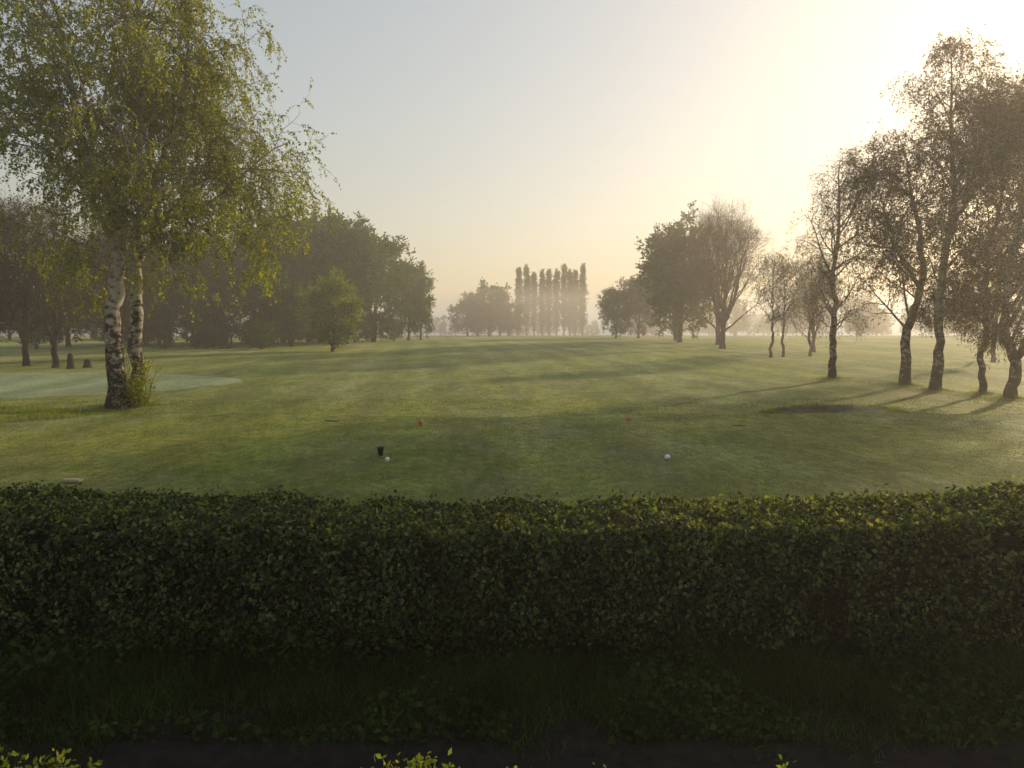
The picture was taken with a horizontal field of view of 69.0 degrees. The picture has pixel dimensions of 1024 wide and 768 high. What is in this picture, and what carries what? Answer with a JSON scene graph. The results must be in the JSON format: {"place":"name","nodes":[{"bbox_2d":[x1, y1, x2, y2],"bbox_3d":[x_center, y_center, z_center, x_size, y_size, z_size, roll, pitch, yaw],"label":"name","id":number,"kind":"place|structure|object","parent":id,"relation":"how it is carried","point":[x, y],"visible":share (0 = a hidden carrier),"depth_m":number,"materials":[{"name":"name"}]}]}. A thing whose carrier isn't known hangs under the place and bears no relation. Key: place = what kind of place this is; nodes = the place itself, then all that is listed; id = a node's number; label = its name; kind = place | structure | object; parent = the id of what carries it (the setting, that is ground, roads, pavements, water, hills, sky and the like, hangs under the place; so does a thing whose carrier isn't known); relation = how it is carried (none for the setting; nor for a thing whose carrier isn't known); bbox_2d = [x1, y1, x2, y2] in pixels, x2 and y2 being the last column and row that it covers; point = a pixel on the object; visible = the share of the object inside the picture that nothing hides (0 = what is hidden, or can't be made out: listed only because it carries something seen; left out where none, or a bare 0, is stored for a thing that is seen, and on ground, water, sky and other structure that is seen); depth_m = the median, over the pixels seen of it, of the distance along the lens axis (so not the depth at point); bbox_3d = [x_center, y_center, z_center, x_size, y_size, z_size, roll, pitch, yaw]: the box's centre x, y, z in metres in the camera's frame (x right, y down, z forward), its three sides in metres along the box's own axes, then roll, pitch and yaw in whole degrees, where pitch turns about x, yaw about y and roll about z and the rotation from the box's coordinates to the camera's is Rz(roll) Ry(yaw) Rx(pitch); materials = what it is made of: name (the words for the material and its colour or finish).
{"place":"outdoors","nodes":[
{"label":"outdoors","id":0,"kind":"place"},
{"bbox_2d":[0,333,1023,513],"bbox_3d":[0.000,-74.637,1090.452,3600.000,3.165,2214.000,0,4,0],"label":"ground","id":1,"kind":"structure","parent":0,"point":[558,369],"depth_m":25.12,"materials":[{"name":"green plant"}]},
{"bbox_2d":[0,193,40,329],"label":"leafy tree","id":2,"kind":"object","parent":1,"relation":"on","point":[17,272],"visible":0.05,"depth_m":66.27,"materials":[{"name":"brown plant"}]},
{"bbox_2d":[0,194,42,341],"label":"tree","id":3,"kind":"object","parent":1,"relation":"on","point":[6,313],"visible":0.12,"depth_m":59.51,"materials":[{"name":"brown plant"}]},
{"bbox_2d":[0,187,92,365],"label":"tree","id":4,"kind":"object","parent":1,"relation":"on","point":[25,352],"visible":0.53,"depth_m":57.99,"materials":[{"name":"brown plant"}]},
{"bbox_2d":[0,195,111,367],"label":"tree","id":5,"kind":"object","parent":1,"relation":"on","point":[55,313],"visible":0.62,"depth_m":56.08,"materials":[{"name":"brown plant"}]},
{"bbox_2d":[6,230,106,346],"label":"broadleaf tree","id":6,"kind":"object","parent":1,"relation":"on","point":[67,337],"visible":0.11,"depth_m":94.55,"materials":[{"name":"green plant"}]},
{"bbox_2d":[66,353,74,368],"bbox_3d":[-33.189,-1.684,56.021,0.683,1.255,0.693,0,4,0],"label":"tree stump","id":7,"kind":"object","parent":1,"relation":"on","point":[70,362],"visible":0.91,"depth_m":55.85,"materials":[{"name":"wood"}]},
{"bbox_2d":[59,478,83,482],"bbox_3d":[-8.850,1.934,14.975,0.380,0.060,0.220,0,4,-6],"label":"tee plate","id":8,"kind":"object","parent":1,"relation":"on","point":[71,480],"visible":1,"depth_m":14.89,"materials":[{"name":"stone"}]},
{"bbox_2d":[82,359,91,367],"bbox_3d":[-32.488,-1.536,57.034,0.776,0.730,0.788,0,4,0],"label":"tree stump","id":9,"kind":"object","parent":1,"relation":"on","point":[87,363],"visible":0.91,"depth_m":56.84,"materials":[{"name":"wood"}]},
{"bbox_2d":[65,216,165,361],"bbox_3d":[-33.340,-8.140,63.477,8.817,13.197,8.479,2,5,31],"label":"tree","id":10,"kind":"object","parent":1,"relation":"on","point":[125,313],"visible":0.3,"depth_m":62.79,"materials":[{"name":"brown plant"}]},
{"bbox_2d":[60,207,171,341],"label":"tree","id":11,"kind":"object","parent":1,"relation":"on","point":[144,303],"visible":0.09,"depth_m":69.17,"materials":[{"name":"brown plant"}]},
{"bbox_2d":[0,372,241,397],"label":"putting green","id":12,"kind":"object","parent":1,"relation":"on","point":[21,385],"visible":0.9,"depth_m":43.80,"materials":[{"name":"green plant"}]},
{"bbox_2d":[81,231,183,343],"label":"broadleaf tree","id":13,"kind":"object","parent":1,"relation":"on","point":[146,288],"visible":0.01,"depth_m":103.25,"materials":[{"name":"green plant"}]},
{"bbox_2d":[104,351,162,409],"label":"basal shoots","id":14,"kind":"object","parent":1,"relation":"on","point":[135,395],"visible":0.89,"depth_m":31.12,"materials":[{"name":"green plant"}]},
{"bbox_2d":[0,0,282,408],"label":"birch tree","id":15,"kind":"object","parent":1,"relation":"on","point":[43,101],"visible":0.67,"depth_m":29.09,"materials":[{"name":"green plant"}]},
{"bbox_2d":[105,232,184,345],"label":"broadleaf tree","id":16,"kind":"object","parent":1,"relation":"on","point":[162,318],"visible":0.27,"depth_m":97.21,"materials":[{"name":"green plant"}]},
{"bbox_2d":[0,0,342,401],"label":"birch tree","id":17,"kind":"object","parent":1,"relation":"on","point":[223,222],"visible":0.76,"depth_m":30.99,"materials":[{"name":"green plant"}]},
{"bbox_2d":[144,234,261,345],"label":"broadleaf tree","id":18,"kind":"object","parent":1,"relation":"on","point":[208,275],"visible":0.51,"depth_m":97.38,"materials":[{"name":"green plant"}]},
{"bbox_2d":[165,229,243,332],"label":"broadleaf tree","id":19,"kind":"object","parent":1,"relation":"on","point":[183,317],"visible":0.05,"depth_m":102.65,"materials":[{"name":"green plant"}]},
{"bbox_2d":[219,198,305,342],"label":"broadleaf tree","id":20,"kind":"object","parent":1,"relation":"on","point":[241,267],"visible":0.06,"depth_m":106.65,"materials":[{"name":"green plant"}]},
{"bbox_2d":[255,279,315,346],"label":"broadleaf tree","id":21,"kind":"object","parent":1,"relation":"on","point":[274,312],"visible":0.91,"depth_m":96.75,"materials":[{"name":"green plant"}]},
{"bbox_2d":[232,211,345,344],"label":"broadleaf tree","id":22,"kind":"object","parent":1,"relation":"on","point":[308,272],"visible":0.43,"depth_m":102.24,"materials":[{"name":"green plant"}]},
{"bbox_2d":[294,266,364,351],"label":"tree","id":23,"kind":"object","parent":1,"relation":"on","point":[328,296],"visible":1,"depth_m":82.84,"materials":[{"name":"green plant"}]},
{"bbox_2d":[278,207,399,342],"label":"broadleaf tree","id":24,"kind":"object","parent":1,"relation":"on","point":[359,222],"visible":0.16,"depth_m":110.46,"materials":[{"name":"green plant"}]},
{"bbox_2d":[283,213,403,343],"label":"broadleaf tree","id":25,"kind":"object","parent":1,"relation":"on","point":[359,247],"visible":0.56,"depth_m":106.13,"materials":[{"name":"green plant"}]},
{"bbox_2d":[376,446,383,457],"bbox_3d":[-3.160,1.694,17.915,0.196,0.370,0.196,0,4,0],"label":"tee waste bucket","id":26,"kind":"object","parent":1,"relation":"on","point":[380,449],"visible":0.91,"depth_m":17.86,"materials":[{"name":"black plastic"}]},
{"bbox_2d":[350,227,418,341],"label":"broadleaf tree","id":27,"kind":"object","parent":1,"relation":"on","point":[403,286],"visible":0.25,"depth_m":117.92,"materials":[{"name":"green plant"}]},
{"bbox_2d":[379,256,437,339],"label":"broadleaf tree","id":28,"kind":"object","parent":1,"relation":"on","point":[424,286],"visible":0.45,"depth_m":132.36,"materials":[{"name":"green plant"}]},
{"bbox_2d":[403,265,435,339],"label":"broadleaf tree","id":29,"kind":"object","parent":1,"relation":"on","point":[429,328],"visible":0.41,"depth_m":135.36,"materials":[{"name":"green plant"}]},
{"bbox_2d":[0,474,1023,664],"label":"hedge","id":30,"kind":"object","parent":1,"relation":"on","point":[811,570],"visible":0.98,"depth_m":6.68,"materials":[{"name":"green plant"}]},
{"bbox_2d":[0,581,1023,767],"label":"verge grass","id":31,"kind":"structure","parent":1,"relation":"on","point":[37,667],"depth_m":6.06,"materials":[{"name":"green plant"}]},
{"bbox_2d":[514,267,525,333],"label":"poplar tree","id":32,"kind":"object","parent":1,"relation":"on","point":[518,293],"visible":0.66,"depth_m":220.07,"materials":[{"name":"green plant"}]},
{"bbox_2d":[522,263,532,334],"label":"poplar tree","id":33,"kind":"object","parent":1,"relation":"on","point":[527,290],"visible":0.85,"depth_m":223.23,"materials":[{"name":"green plant"}]},
{"bbox_2d":[530,271,538,334],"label":"poplar tree","id":34,"kind":"object","parent":1,"relation":"on","point":[534,288],"visible":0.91,"depth_m":226.38,"materials":[{"name":"green plant"}]},
{"bbox_2d":[535,268,548,334],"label":"poplar tree","id":35,"kind":"object","parent":1,"relation":"on","point":[541,297],"visible":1,"depth_m":220.43,"materials":[{"name":"green plant"}]},
{"bbox_2d":[544,268,555,334],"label":"poplar tree","id":36,"kind":"object","parent":1,"relation":"on","point":[549,299],"visible":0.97,"depth_m":223.34,"materials":[{"name":"green plant"}]},
{"bbox_2d":[551,269,561,334],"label":"poplar tree","id":37,"kind":"object","parent":1,"relation":"on","point":[556,297],"visible":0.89,"depth_m":226.20,"materials":[{"name":"green plant"}]},
{"bbox_2d":[558,263,570,334],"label":"poplar tree","id":38,"kind":"object","parent":1,"relation":"on","point":[564,296],"visible":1,"depth_m":220.30,"materials":[{"name":"green plant"}]},
{"bbox_2d":[566,269,574,334],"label":"poplar tree","id":39,"kind":"object","parent":1,"relation":"on","point":[570,312],"visible":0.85,"depth_m":223.44,"materials":[{"name":"green plant"}]},
{"bbox_2d":[571,269,579,334],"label":"poplar tree","id":40,"kind":"object","parent":1,"relation":"on","point":[576,288],"visible":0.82,"depth_m":226.20,"materials":[{"name":"green plant"}]},
{"bbox_2d":[575,262,588,334],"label":"poplar tree","id":41,"kind":"object","parent":1,"relation":"on","point":[583,292],"visible":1,"depth_m":220.33,"materials":[{"name":"green plant"}]},
{"bbox_2d":[595,287,635,337],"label":"broadleaf tree","id":42,"kind":"object","parent":1,"relation":"on","point":[611,301],"visible":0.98,"depth_m":155.80,"materials":[{"name":"green plant"}]},
{"bbox_2d":[614,275,661,337],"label":"broadleaf tree","id":43,"kind":"object","parent":1,"relation":"on","point":[640,304],"visible":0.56,"depth_m":157.09,"materials":[{"name":"green plant"}]},
{"bbox_2d":[633,256,708,340],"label":"broadleaf tree","id":44,"kind":"object","parent":1,"relation":"on","point":[674,330],"visible":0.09,"depth_m":127.56,"materials":[{"name":"green plant"}]},
{"bbox_2d":[628,200,721,341],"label":"broadleaf tree","id":45,"kind":"object","parent":1,"relation":"on","point":[664,255],"visible":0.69,"depth_m":112.86,"materials":[{"name":"green plant"}]},
{"bbox_2d":[667,188,779,348],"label":"bare tree","id":46,"kind":"object","parent":1,"relation":"on","point":[723,318],"visible":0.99,"depth_m":92.07,"materials":[{"name":"brown plant"}]},
{"bbox_2d":[662,200,786,344],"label":"bare tree","id":47,"kind":"object","parent":1,"relation":"on","point":[717,329],"visible":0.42,"depth_m":102.83,"materials":[{"name":"brown plant"}]},
{"bbox_2d":[738,244,809,356],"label":"birch tree","id":48,"kind":"object","parent":1,"relation":"on","point":[767,265],"visible":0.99,"depth_m":69.25,"materials":[{"name":"green plant"}]},
{"bbox_2d":[759,253,814,356],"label":"birch tree","id":49,"kind":"object","parent":1,"relation":"on","point":[782,308],"visible":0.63,"depth_m":70.33,"materials":[{"name":"green plant"}]},
{"bbox_2d":[777,240,845,355],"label":"birch tree","id":50,"kind":"object","parent":1,"relation":"on","point":[800,312],"visible":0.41,"depth_m":74.55,"materials":[{"name":"green plant"}]},
{"bbox_2d":[785,265,857,351],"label":"tree","id":51,"kind":"object","parent":1,"relation":"on","point":[814,332],"visible":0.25,"depth_m":83.60,"materials":[{"name":"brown plant"}]},
{"bbox_2d":[769,405,894,413],"bbox_3d":[13.065,1.048,30.174,5.488,0.308,1.431,0,4,0],"label":"bunker","id":52,"kind":"object","parent":1,"relation":"on","point":[822,408],"visible":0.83,"depth_m":30.22},
{"bbox_2d":[780,136,904,377],"bbox_3d":[20.293,-7.606,45.448,7.523,15.098,7.524,2,4,22],"label":"birch tree","id":53,"kind":"object","parent":1,"relation":"on","point":[832,370],"visible":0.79,"depth_m":45.56,"materials":[{"name":"green plant"}]},
{"bbox_2d":[818,118,967,384],"bbox_3d":[21.626,-7.292,41.997,8.882,15.176,8.269,0,4,0],"label":"birch tree","id":54,"kind":"object","parent":1,"relation":"on","point":[870,176],"visible":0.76,"depth_m":41.11,"materials":[{"name":"green plant"}]},
{"bbox_2d":[858,24,1023,389],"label":"birch tree","id":55,"kind":"object","parent":1,"relation":"on","point":[937,370],"visible":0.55,"depth_m":37.95,"materials":[{"name":"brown plant"}]},
{"bbox_2d":[884,60,1023,392],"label":"birch tree","id":56,"kind":"object","parent":1,"relation":"on","point":[983,385],"visible":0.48,"depth_m":35.83,"materials":[{"name":"green plant"}]},
{"bbox_2d":[916,78,1023,397],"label":"birch tree","id":57,"kind":"object","parent":1,"relation":"on","point":[1004,325],"visible":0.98,"depth_m":33.80,"materials":[{"name":"green plant"}]},
{"bbox_2d":[949,216,1023,362],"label":"birch tree","id":58,"kind":"object","parent":1,"relation":"on","point":[993,358],"visible":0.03,"depth_m":61.77,"materials":[{"name":"green plant"}]},
{"bbox_2d":[0,653,1023,767],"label":"soil path","id":59,"kind":"structure","parent":0,"point":[184,751],"depth_m":5.35,"materials":[{"name":"brown soil"}]},
{"bbox_2d":[0,376,1023,423],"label":"rough grass","id":60,"kind":"structure","parent":0,"point":[765,410],"depth_m":30.57,"materials":[{"name":"green plant"}]},
{"bbox_2d":[0,0,1023,332],"label":"sky","id":61,"kind":"structure","parent":0,"point":[497,137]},
{"bbox_3d":[-0.024,2.089,2.047,12.505,2.058,1.355,0,4,0],"label":"hedge","id":62,"kind":"object","parent":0,"visible":0},
{"bbox_2d":[0,747,796,767],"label":"hedge shoots","id":63,"kind":"object","parent":62,"relation":"attached to","point":[419,757],"visible":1,"depth_m":2.56,"materials":[{"name":"green plant"}]}
]}

